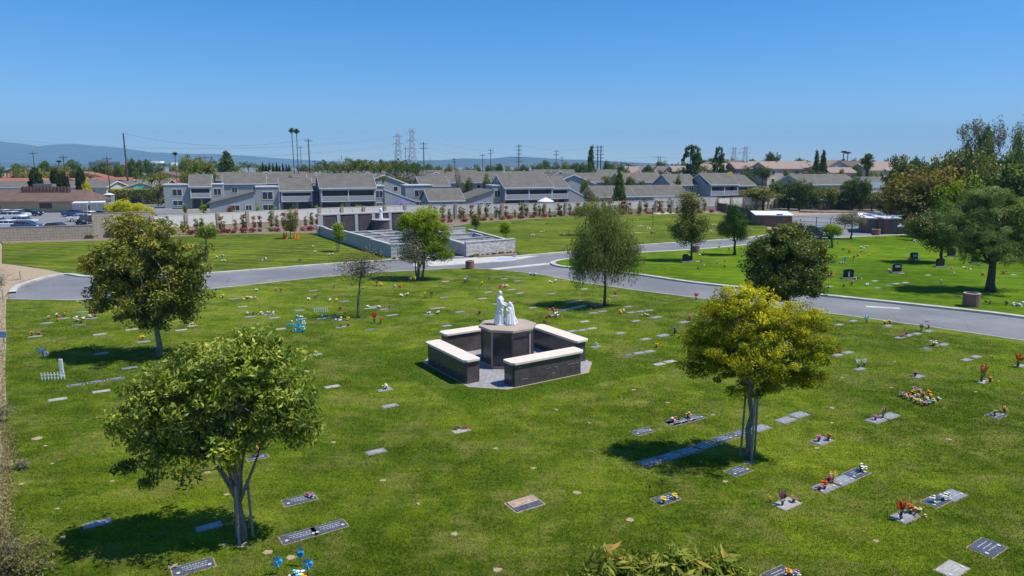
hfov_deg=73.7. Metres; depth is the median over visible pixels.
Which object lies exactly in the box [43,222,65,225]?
parked car
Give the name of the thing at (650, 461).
grave marker
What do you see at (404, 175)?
house
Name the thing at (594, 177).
house
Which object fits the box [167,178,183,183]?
house
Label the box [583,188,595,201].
bush
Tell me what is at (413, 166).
palm tree
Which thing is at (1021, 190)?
tree
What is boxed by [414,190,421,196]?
window
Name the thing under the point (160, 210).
street
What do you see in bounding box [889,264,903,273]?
headstone
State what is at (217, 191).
window
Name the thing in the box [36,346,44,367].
garden windmill
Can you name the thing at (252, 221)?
sapling
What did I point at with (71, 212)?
parked car
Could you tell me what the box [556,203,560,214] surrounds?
sapling
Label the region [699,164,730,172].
house
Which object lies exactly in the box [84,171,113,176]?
house
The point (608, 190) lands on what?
townhouse
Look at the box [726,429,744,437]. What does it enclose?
grave marker
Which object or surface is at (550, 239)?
lawn
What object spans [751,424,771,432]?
grave marker
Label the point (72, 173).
tree
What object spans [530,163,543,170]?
tree
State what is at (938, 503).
grave marker
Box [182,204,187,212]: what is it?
bush
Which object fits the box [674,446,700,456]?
grave marker
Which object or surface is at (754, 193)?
tree
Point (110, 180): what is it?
house
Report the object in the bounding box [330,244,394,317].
young tree
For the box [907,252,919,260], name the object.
headstone
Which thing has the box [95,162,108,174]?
tree
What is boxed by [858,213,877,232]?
storage shed
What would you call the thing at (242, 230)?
bush
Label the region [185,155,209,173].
tree
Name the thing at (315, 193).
window
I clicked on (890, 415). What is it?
grave marker
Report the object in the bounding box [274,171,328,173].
house
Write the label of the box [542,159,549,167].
tree
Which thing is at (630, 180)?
tree
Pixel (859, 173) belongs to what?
tree
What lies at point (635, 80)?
sky
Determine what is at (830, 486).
grave marker
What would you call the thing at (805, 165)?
house
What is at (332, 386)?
grave marker
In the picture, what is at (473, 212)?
sapling
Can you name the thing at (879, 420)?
grave marker
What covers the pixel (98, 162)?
office building
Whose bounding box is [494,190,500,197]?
window
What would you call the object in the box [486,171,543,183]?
house
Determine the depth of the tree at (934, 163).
147.86 m
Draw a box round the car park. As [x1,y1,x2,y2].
[29,212,91,224]
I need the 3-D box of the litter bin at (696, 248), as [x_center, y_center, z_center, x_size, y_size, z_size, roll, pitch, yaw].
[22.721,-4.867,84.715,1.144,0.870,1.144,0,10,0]
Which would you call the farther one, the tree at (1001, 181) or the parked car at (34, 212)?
the parked car at (34, 212)
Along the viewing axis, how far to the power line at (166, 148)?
503.24 m
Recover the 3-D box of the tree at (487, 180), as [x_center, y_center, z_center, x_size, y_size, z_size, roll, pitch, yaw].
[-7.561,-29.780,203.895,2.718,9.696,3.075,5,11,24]
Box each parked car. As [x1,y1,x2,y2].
[0,211,27,218]
[0,220,16,226]
[5,209,31,216]
[8,216,37,222]
[10,220,43,226]
[23,209,43,215]
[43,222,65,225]
[60,209,82,216]
[65,213,87,221]
[74,216,91,224]
[82,211,97,214]
[96,210,109,212]
[129,199,145,203]
[805,225,831,238]
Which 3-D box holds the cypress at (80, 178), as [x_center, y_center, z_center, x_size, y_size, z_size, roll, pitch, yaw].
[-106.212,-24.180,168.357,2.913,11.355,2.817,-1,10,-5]
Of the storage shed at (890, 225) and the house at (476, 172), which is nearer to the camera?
the storage shed at (890, 225)
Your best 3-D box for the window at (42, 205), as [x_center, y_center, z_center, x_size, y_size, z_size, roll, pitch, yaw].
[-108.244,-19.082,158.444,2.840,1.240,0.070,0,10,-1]
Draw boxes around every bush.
[81,179,92,190]
[84,233,94,238]
[104,204,115,212]
[111,199,135,211]
[130,202,146,211]
[141,206,157,214]
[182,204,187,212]
[199,204,206,213]
[226,205,233,211]
[238,228,247,232]
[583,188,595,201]
[902,216,911,236]
[907,220,923,240]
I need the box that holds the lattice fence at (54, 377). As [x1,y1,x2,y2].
[40,372,64,379]
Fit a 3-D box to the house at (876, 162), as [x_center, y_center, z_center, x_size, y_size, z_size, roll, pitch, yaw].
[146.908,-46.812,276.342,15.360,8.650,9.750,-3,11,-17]
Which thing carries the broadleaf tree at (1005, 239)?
on the lawn at (884, 256)
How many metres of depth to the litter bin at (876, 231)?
105.22 m
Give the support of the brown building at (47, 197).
on the car park
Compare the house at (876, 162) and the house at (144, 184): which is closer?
the house at (144, 184)
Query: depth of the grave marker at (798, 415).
29.29 m
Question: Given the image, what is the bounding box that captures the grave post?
[58,359,63,376]
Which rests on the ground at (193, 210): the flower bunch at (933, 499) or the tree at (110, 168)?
the tree at (110, 168)
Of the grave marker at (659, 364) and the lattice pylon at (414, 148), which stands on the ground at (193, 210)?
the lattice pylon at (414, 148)
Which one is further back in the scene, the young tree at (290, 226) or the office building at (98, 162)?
the office building at (98, 162)
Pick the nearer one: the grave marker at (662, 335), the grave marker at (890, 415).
the grave marker at (890, 415)
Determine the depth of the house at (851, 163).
263.43 m
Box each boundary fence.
[150,200,702,233]
[652,197,795,210]
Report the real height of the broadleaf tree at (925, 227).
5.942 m
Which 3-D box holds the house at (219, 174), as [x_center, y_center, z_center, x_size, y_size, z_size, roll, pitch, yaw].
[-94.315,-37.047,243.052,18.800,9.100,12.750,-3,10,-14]
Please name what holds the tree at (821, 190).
on the ground at (193, 210)
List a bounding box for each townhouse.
[162,173,223,207]
[207,189,255,212]
[222,172,266,203]
[255,176,318,210]
[315,172,416,207]
[400,175,450,204]
[419,188,494,204]
[485,173,553,203]
[547,175,585,202]
[582,185,637,201]
[610,171,659,184]
[628,185,685,200]
[651,172,755,197]
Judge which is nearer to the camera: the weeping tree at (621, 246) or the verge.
the weeping tree at (621, 246)
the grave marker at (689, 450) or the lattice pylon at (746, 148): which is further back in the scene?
the lattice pylon at (746, 148)
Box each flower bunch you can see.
[90,344,96,353]
[292,569,304,575]
[778,489,787,504]
[785,568,792,575]
[792,569,800,575]
[819,479,828,488]
[825,475,832,482]
[829,470,837,482]
[858,463,867,471]
[881,407,886,417]
[896,499,906,519]
[905,503,915,512]
[908,506,926,516]
[929,495,937,502]
[939,493,948,499]
[979,363,988,381]
[983,376,999,381]
[1015,353,1023,366]
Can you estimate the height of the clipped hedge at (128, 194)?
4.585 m
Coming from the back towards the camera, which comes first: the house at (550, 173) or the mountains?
the mountains
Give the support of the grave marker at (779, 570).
on the lawn at (435, 282)
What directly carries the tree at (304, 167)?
on the ground at (193, 210)
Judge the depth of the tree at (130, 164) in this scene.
294.72 m
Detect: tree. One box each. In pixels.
[0,166,3,177]
[0,167,14,177]
[9,164,21,177]
[10,163,27,170]
[14,169,27,177]
[26,166,47,177]
[38,160,51,171]
[51,164,67,174]
[61,166,71,171]
[65,159,82,170]
[67,169,76,177]
[76,211,216,356]
[85,174,97,179]
[87,165,101,173]
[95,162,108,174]
[96,323,326,544]
[104,165,113,175]
[112,164,122,176]
[115,164,125,176]
[124,157,136,176]
[130,167,143,178]
[134,160,144,177]
[134,174,167,188]
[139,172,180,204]
[143,158,154,176]
[148,182,164,205]
[153,164,165,172]
[168,162,180,172]
[172,152,177,183]
[178,154,191,176]
[178,169,190,183]
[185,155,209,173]
[194,223,219,258]
[195,156,215,179]
[208,160,217,168]
[215,151,238,182]
[238,163,259,171]
[256,164,267,171]
[281,208,298,237]
[289,128,294,173]
[293,129,299,173]
[295,164,308,170]
[307,166,329,172]
[312,159,339,171]
[321,166,341,172]
[328,163,351,172]
[330,221,345,251]
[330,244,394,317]
[333,163,360,171]
[339,157,365,172]
[349,160,374,172]
[354,159,381,171]
[368,163,392,173]
[368,167,384,173]
[376,175,388,184]
[379,162,402,176]
[385,162,408,177]
[386,158,411,174]
[393,227,436,278]
[394,162,418,182]
[394,205,454,279]
[401,161,423,177]
[403,165,427,177]
[444,164,452,171]
[453,159,460,187]
[456,171,465,191]
[461,176,473,192]
[469,212,480,229]
[470,164,481,170]
[482,173,489,188]
[483,165,495,170]
[495,163,503,170]
[498,221,512,237]
[519,164,529,170]
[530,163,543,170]
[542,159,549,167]
[549,161,562,168]
[561,161,570,168]
[563,189,647,306]
[566,538,757,575]
[568,162,579,168]
[572,204,600,234]
[573,162,584,172]
[578,177,590,193]
[580,162,595,172]
[587,145,595,172]
[600,176,613,184]
[603,160,611,168]
[611,161,618,168]
[612,169,626,200]
[612,174,623,184]
[618,160,624,172]
[625,176,635,184]
[642,164,654,172]
[655,162,666,165]
[666,186,711,255]
[673,280,842,460]
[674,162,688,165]
[674,173,681,184]
[675,167,695,176]
[681,144,704,174]
[696,165,711,174]
[709,163,725,171]
[712,146,724,172]
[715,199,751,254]
[735,187,769,201]
[736,219,836,315]
[742,171,755,182]
[743,165,754,173]
[743,188,785,209]
[752,165,772,186]
[761,167,771,186]
[761,180,785,195]
[763,151,781,160]
[777,178,797,209]
[782,169,790,177]
[786,178,810,209]
[798,182,821,209]
[812,149,819,173]
[813,187,827,207]
[819,149,827,173]
[819,223,843,247]
[822,185,843,209]
[831,210,868,238]
[837,188,847,201]
[839,180,850,200]
[842,176,863,209]
[849,165,860,171]
[851,176,872,209]
[854,170,862,176]
[859,191,883,210]
[860,153,875,176]
[868,171,883,176]
[875,164,971,219]
[879,154,921,185]
[882,179,926,212]
[897,210,954,258]
[910,155,928,170]
[918,151,955,211]
[926,173,984,218]
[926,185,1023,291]
[929,164,949,181]
[935,146,1004,223]
[942,189,982,212]
[949,160,1023,233]
[950,119,995,173]
[953,153,999,181]
[955,115,1023,164]
[975,122,991,149]
[982,127,1023,219]
[993,146,1023,221]
[1004,171,1023,223]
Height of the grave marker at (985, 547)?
0.064 m
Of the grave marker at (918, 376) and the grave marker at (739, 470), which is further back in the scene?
the grave marker at (918, 376)
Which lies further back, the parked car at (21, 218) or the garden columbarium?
the parked car at (21, 218)
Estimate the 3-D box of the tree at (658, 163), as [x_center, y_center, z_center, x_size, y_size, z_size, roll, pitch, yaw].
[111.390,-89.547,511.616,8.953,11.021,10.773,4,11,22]
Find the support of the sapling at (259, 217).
on the mulch bed
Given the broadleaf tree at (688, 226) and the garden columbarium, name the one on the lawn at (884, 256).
the broadleaf tree at (688, 226)
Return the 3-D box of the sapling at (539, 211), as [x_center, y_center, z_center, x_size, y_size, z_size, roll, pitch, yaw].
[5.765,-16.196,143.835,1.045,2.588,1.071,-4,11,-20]
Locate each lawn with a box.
[3,233,392,274]
[5,268,1023,575]
[454,213,769,254]
[555,235,1023,314]
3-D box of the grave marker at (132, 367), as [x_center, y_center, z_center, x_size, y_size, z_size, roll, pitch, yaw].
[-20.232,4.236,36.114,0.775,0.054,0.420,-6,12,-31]
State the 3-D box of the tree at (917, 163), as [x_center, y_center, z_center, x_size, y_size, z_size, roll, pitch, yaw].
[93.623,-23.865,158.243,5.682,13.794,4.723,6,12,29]
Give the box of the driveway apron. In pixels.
[413,256,534,266]
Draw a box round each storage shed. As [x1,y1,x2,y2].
[750,211,793,225]
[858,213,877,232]
[863,213,901,233]
[873,213,908,232]
[898,220,905,233]
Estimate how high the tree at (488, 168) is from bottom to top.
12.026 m
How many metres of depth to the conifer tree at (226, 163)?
256.59 m
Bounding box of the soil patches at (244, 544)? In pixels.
[18,232,991,571]
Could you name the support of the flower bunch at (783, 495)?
on the grave marker at (789, 503)
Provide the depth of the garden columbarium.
94.75 m
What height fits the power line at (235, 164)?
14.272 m
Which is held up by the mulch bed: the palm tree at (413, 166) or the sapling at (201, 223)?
the sapling at (201, 223)
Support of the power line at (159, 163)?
hanging from the lattice pylon at (396, 146)
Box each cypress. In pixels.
[27,167,43,186]
[49,168,63,186]
[60,170,70,186]
[74,167,85,189]
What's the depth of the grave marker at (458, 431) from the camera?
27.51 m
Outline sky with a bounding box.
[0,0,1023,164]
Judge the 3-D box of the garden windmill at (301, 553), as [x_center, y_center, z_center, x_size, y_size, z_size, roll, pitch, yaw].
[-5.649,7.158,18.143,0.320,0.602,0.080,3,11,17]
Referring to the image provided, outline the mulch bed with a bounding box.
[1,212,726,244]
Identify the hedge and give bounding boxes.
[108,188,163,203]
[774,199,887,209]
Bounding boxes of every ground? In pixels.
[0,211,1005,299]
[2,167,928,215]
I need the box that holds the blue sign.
[0,331,6,354]
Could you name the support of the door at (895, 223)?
in the storage shed at (890, 225)
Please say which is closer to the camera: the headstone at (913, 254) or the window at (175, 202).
the headstone at (913, 254)
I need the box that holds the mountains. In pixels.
[0,141,348,164]
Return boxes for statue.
[378,206,382,218]
[494,291,517,325]
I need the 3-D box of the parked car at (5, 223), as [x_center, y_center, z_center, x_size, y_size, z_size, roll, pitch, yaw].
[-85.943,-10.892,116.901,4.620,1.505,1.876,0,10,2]
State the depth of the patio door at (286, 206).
160.39 m
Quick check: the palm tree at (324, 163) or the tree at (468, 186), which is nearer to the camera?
the tree at (468, 186)
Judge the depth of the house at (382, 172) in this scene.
263.59 m
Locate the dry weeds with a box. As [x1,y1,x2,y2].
[0,242,40,575]
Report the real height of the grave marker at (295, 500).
0.064 m
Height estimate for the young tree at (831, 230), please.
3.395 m
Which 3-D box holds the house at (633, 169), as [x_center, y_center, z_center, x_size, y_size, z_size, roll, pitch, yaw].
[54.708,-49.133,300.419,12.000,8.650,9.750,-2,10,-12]
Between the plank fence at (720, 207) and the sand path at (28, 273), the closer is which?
the sand path at (28, 273)
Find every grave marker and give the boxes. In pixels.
[48,397,66,401]
[66,383,84,386]
[82,517,112,529]
[87,379,104,383]
[92,389,109,393]
[107,376,124,380]
[121,366,137,369]
[170,556,216,575]
[194,520,222,532]
[246,453,268,461]
[278,527,317,545]
[280,492,318,506]
[311,519,348,536]
[324,384,340,388]
[365,448,386,455]
[376,387,393,391]
[380,403,398,408]
[451,428,471,433]
[504,494,545,513]
[629,427,654,435]
[636,456,665,467]
[650,492,681,505]
[651,362,665,365]
[655,334,669,336]
[657,451,682,461]
[662,360,676,363]
[662,418,683,426]
[666,418,686,426]
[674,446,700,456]
[677,416,695,423]
[685,414,705,421]
[693,440,718,449]
[710,434,735,443]
[724,465,753,476]
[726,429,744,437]
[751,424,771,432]
[760,565,798,575]
[770,497,803,511]
[773,416,796,424]
[788,411,810,418]
[809,436,834,445]
[809,482,840,493]
[830,474,857,486]
[842,468,869,479]
[853,367,866,370]
[865,416,887,423]
[879,412,900,419]
[888,509,921,524]
[909,374,925,378]
[919,494,951,508]
[933,559,970,575]
[938,488,968,502]
[965,537,1008,558]
[984,412,1008,419]
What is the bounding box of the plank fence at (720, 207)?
[717,202,751,220]
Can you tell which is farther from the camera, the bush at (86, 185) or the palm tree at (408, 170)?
the palm tree at (408, 170)
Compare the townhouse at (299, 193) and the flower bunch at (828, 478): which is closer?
the flower bunch at (828, 478)
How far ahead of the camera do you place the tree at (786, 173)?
247.16 m
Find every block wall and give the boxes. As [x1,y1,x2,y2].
[0,225,93,242]
[91,211,150,237]
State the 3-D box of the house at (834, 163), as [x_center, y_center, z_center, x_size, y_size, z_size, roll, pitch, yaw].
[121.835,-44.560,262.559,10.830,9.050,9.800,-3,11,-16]
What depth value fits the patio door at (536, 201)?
169.36 m
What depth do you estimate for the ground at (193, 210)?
177.86 m
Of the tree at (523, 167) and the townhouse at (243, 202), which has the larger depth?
the tree at (523, 167)
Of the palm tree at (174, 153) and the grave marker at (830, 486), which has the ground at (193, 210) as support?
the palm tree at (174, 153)
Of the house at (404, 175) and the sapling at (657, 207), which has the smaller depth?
the sapling at (657, 207)
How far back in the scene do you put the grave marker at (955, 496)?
22.08 m
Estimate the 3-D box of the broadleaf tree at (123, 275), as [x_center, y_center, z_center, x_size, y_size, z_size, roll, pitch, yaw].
[-20.027,-0.008,37.195,7.843,8.207,5.415,0,10,0]
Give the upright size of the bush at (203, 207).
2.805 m
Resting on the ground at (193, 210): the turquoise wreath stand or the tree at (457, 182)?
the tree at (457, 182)
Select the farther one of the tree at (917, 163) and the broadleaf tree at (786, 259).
the tree at (917, 163)
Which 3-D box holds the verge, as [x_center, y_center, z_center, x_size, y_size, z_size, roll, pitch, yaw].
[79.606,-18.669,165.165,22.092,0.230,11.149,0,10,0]
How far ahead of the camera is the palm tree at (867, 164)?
231.50 m
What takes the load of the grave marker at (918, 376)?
on the lawn at (435, 282)
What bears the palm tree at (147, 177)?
on the ground at (193, 210)
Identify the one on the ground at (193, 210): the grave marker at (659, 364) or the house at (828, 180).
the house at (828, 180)
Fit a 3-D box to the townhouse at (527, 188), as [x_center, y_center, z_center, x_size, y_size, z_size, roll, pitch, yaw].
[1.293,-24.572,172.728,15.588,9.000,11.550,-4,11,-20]
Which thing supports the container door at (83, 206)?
in the shipping container at (83, 205)
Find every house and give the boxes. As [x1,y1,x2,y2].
[0,178,49,180]
[0,181,127,194]
[74,178,134,180]
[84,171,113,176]
[85,177,133,179]
[120,181,155,184]
[121,180,163,198]
[139,178,175,183]
[143,171,181,177]
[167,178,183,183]
[216,171,273,182]
[265,173,306,202]
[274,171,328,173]
[305,172,323,183]
[335,170,385,174]
[373,173,407,198]
[386,172,444,182]
[408,170,439,182]
[419,169,476,172]
[425,172,489,189]
[445,171,487,173]
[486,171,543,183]
[506,170,544,171]
[532,169,577,173]
[543,170,564,175]
[553,173,595,201]
[568,172,613,185]
[581,168,624,172]
[624,166,642,172]
[634,166,656,172]
[652,166,672,173]
[670,166,692,172]
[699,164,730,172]
[726,162,757,179]
[727,160,744,163]
[753,162,803,184]
[776,161,809,171]
[776,173,858,202]
[809,160,848,168]
[826,167,856,177]
[841,161,861,166]
[851,164,891,176]
[853,175,884,193]
[870,161,893,166]
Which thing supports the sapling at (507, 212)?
on the mulch bed
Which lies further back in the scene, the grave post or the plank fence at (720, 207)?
the plank fence at (720, 207)
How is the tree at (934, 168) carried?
on the ground at (193, 210)
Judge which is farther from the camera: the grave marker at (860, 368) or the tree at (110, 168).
the tree at (110, 168)
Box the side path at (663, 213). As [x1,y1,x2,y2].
[653,212,676,213]
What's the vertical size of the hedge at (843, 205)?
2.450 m
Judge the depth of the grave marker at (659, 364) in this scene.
36.72 m
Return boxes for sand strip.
[0,300,12,575]
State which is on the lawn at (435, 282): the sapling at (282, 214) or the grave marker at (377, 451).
the grave marker at (377, 451)
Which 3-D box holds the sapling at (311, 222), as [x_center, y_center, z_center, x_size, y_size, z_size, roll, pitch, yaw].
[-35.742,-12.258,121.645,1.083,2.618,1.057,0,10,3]
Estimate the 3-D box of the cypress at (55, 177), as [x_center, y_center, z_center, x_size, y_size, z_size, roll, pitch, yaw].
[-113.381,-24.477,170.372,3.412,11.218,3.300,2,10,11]
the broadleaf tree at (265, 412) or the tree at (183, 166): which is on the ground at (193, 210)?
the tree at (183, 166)
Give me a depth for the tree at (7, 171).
305.19 m
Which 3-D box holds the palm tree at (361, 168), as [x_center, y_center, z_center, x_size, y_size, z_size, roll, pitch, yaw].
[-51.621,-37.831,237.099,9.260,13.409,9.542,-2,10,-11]
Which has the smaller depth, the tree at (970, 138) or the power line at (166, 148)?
the tree at (970, 138)
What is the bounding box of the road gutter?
[491,263,549,268]
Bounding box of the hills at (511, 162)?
[332,157,677,167]
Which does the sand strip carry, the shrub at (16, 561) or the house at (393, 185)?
the shrub at (16, 561)
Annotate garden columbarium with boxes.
[316,210,515,257]
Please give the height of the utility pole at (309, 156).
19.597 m
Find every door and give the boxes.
[73,204,79,208]
[80,204,86,210]
[90,204,96,210]
[97,203,103,209]
[193,199,209,206]
[283,203,310,209]
[323,202,372,207]
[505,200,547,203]
[776,214,782,225]
[868,219,876,231]
[891,220,899,232]
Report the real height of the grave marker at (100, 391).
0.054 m
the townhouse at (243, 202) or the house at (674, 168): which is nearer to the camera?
the townhouse at (243, 202)
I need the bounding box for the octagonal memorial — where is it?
[423,319,591,389]
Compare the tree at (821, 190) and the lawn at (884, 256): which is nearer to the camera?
the lawn at (884, 256)
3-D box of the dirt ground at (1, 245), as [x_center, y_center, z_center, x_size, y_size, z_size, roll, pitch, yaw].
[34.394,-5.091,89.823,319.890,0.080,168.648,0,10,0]
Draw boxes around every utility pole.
[102,156,112,192]
[123,133,128,180]
[308,139,310,172]
[420,142,426,168]
[516,146,521,170]
[594,146,600,167]
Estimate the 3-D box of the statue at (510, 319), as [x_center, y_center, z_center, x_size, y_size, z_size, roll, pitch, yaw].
[-0.326,1.050,36.505,1.295,1.848,0.680,-1,10,-4]
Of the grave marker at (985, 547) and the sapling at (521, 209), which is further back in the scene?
the sapling at (521, 209)
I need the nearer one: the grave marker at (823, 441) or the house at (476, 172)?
the grave marker at (823, 441)
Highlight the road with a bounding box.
[8,214,1023,339]
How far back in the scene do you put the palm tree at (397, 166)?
222.32 m
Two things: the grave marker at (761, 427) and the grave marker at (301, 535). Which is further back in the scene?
the grave marker at (761, 427)
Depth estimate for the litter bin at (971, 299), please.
51.61 m
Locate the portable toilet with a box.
[104,193,114,202]
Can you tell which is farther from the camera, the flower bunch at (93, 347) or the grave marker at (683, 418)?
the flower bunch at (93, 347)
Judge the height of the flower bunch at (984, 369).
0.938 m
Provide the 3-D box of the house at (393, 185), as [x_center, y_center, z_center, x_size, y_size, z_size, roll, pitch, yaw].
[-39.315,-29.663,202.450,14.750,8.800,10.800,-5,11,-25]
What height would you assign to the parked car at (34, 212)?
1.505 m
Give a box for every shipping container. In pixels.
[72,201,89,210]
[89,201,105,210]
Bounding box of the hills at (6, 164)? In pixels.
[0,162,323,167]
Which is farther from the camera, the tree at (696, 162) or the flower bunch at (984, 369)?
the tree at (696, 162)
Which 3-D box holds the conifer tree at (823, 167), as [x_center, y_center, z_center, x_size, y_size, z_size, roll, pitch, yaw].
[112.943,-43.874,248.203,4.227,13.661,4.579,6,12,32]
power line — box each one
[0,138,400,147]
[0,155,394,163]
[3,151,408,164]
[4,136,395,148]
[5,147,387,156]
[11,145,385,156]
[128,134,303,145]
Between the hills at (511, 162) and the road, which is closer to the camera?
the road
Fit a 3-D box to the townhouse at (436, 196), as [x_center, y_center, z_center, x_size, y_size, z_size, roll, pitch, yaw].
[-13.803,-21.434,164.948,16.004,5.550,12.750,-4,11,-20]
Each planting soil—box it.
[376,257,446,261]
[464,252,517,257]
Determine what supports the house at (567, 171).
on the ground at (193, 210)
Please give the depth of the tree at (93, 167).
305.09 m
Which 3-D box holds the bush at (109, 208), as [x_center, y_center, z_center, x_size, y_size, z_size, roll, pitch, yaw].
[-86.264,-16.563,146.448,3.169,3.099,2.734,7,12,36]
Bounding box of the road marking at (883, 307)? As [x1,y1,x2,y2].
[866,306,899,308]
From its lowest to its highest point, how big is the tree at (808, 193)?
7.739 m
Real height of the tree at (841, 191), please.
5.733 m
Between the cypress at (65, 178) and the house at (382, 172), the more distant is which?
the house at (382, 172)
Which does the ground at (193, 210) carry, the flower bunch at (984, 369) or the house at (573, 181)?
the house at (573, 181)
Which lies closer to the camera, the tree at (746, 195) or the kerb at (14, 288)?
the kerb at (14, 288)
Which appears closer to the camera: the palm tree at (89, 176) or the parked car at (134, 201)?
the parked car at (134, 201)
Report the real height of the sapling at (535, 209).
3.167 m
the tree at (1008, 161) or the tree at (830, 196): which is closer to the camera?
the tree at (1008, 161)
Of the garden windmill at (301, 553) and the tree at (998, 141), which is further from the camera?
the tree at (998, 141)
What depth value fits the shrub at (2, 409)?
28.43 m
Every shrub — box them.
[0,272,7,288]
[0,398,13,421]
[0,458,30,474]
[0,507,64,575]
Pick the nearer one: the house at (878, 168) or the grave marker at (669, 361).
the grave marker at (669, 361)
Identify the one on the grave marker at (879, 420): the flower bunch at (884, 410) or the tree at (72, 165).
the flower bunch at (884, 410)
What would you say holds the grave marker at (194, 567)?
on the lawn at (435, 282)
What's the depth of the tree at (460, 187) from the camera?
202.84 m
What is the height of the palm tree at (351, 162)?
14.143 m
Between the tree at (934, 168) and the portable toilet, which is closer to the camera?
the tree at (934, 168)
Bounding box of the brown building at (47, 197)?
[0,184,111,211]
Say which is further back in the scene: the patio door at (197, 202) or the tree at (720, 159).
the tree at (720, 159)
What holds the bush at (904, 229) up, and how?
on the lawn at (884, 256)
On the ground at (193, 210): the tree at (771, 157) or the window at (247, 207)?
the tree at (771, 157)
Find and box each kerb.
[6,268,1023,340]
[8,256,463,292]
[512,234,769,256]
[550,234,1023,318]
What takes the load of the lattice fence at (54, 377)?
on the lawn at (435, 282)
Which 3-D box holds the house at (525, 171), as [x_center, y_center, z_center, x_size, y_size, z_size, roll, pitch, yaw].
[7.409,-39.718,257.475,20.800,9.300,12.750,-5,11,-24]
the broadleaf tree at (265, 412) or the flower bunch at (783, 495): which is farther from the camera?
the flower bunch at (783, 495)
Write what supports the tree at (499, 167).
on the ground at (193, 210)
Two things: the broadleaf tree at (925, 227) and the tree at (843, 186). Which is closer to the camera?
the broadleaf tree at (925, 227)
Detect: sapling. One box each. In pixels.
[193,218,199,231]
[198,218,203,225]
[217,216,223,228]
[233,219,237,228]
[240,214,246,229]
[251,216,255,227]
[256,215,262,227]
[267,211,274,227]
[274,215,279,226]
[280,212,285,225]
[308,212,313,224]
[439,204,445,217]
[457,206,462,218]
[469,204,475,217]
[484,203,489,217]
[493,206,497,217]
[504,205,508,216]
[518,202,523,215]
[524,204,529,217]
[532,203,537,215]
[537,205,541,216]
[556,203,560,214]
[567,203,571,214]
[643,200,648,211]
[656,201,661,211]
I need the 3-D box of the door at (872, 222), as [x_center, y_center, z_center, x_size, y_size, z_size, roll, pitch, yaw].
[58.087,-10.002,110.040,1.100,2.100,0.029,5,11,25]
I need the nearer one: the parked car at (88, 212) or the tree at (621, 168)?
the parked car at (88, 212)
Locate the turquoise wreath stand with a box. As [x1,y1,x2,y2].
[286,316,305,331]
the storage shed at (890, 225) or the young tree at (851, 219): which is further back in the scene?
the storage shed at (890, 225)
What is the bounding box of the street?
[143,204,182,215]
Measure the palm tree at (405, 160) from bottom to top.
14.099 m
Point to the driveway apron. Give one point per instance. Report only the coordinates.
(461, 261)
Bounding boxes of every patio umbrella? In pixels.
[393,199,408,203]
[538,197,552,201]
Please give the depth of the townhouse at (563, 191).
174.33 m
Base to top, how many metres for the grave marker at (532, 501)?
0.068 m
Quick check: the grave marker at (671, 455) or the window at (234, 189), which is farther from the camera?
the window at (234, 189)
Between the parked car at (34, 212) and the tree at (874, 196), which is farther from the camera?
the tree at (874, 196)
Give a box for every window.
[39,203,51,207]
[171,189,182,195]
[172,200,182,205]
[213,188,221,194]
[230,205,239,210]
[231,187,237,192]
[245,205,251,210]
[262,191,272,199]
[262,204,273,210]
[313,191,317,197]
[376,190,382,197]
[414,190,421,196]
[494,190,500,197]
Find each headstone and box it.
[680,254,690,262]
[840,269,855,278]
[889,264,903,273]
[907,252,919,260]
[933,258,946,267]
[944,248,955,256]
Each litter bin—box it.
[465,260,473,268]
[690,245,699,252]
[871,229,880,234]
[962,292,980,307]
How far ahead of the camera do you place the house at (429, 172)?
227.30 m
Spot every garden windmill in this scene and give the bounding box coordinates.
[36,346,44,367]
[270,556,282,573]
[295,547,303,565]
[301,558,312,575]
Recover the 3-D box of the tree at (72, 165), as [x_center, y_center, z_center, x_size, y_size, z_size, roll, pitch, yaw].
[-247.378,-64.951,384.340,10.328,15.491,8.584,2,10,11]
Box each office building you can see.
[88,160,124,170]
[143,161,177,171]
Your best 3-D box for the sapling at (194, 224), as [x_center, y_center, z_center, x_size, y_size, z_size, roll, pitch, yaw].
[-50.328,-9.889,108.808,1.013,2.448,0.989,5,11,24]
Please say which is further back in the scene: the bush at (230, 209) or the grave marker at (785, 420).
the bush at (230, 209)
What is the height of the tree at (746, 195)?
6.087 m
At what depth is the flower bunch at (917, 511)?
20.84 m
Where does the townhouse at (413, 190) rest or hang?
on the ground at (193, 210)
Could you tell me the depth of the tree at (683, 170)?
245.71 m
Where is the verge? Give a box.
[800,209,874,212]
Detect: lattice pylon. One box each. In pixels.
[393,133,403,160]
[406,128,417,164]
[652,156,665,161]
[739,147,750,160]
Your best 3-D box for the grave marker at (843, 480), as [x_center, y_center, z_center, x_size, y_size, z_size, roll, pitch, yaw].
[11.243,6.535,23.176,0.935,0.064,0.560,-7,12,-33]
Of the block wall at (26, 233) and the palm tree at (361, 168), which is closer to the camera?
the block wall at (26, 233)
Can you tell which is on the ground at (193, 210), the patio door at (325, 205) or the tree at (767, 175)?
the tree at (767, 175)
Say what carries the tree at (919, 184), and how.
on the ground at (193, 210)
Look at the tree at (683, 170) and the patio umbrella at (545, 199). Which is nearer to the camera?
the patio umbrella at (545, 199)
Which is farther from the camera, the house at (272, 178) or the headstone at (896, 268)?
the house at (272, 178)
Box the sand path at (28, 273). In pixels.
[0,263,60,298]

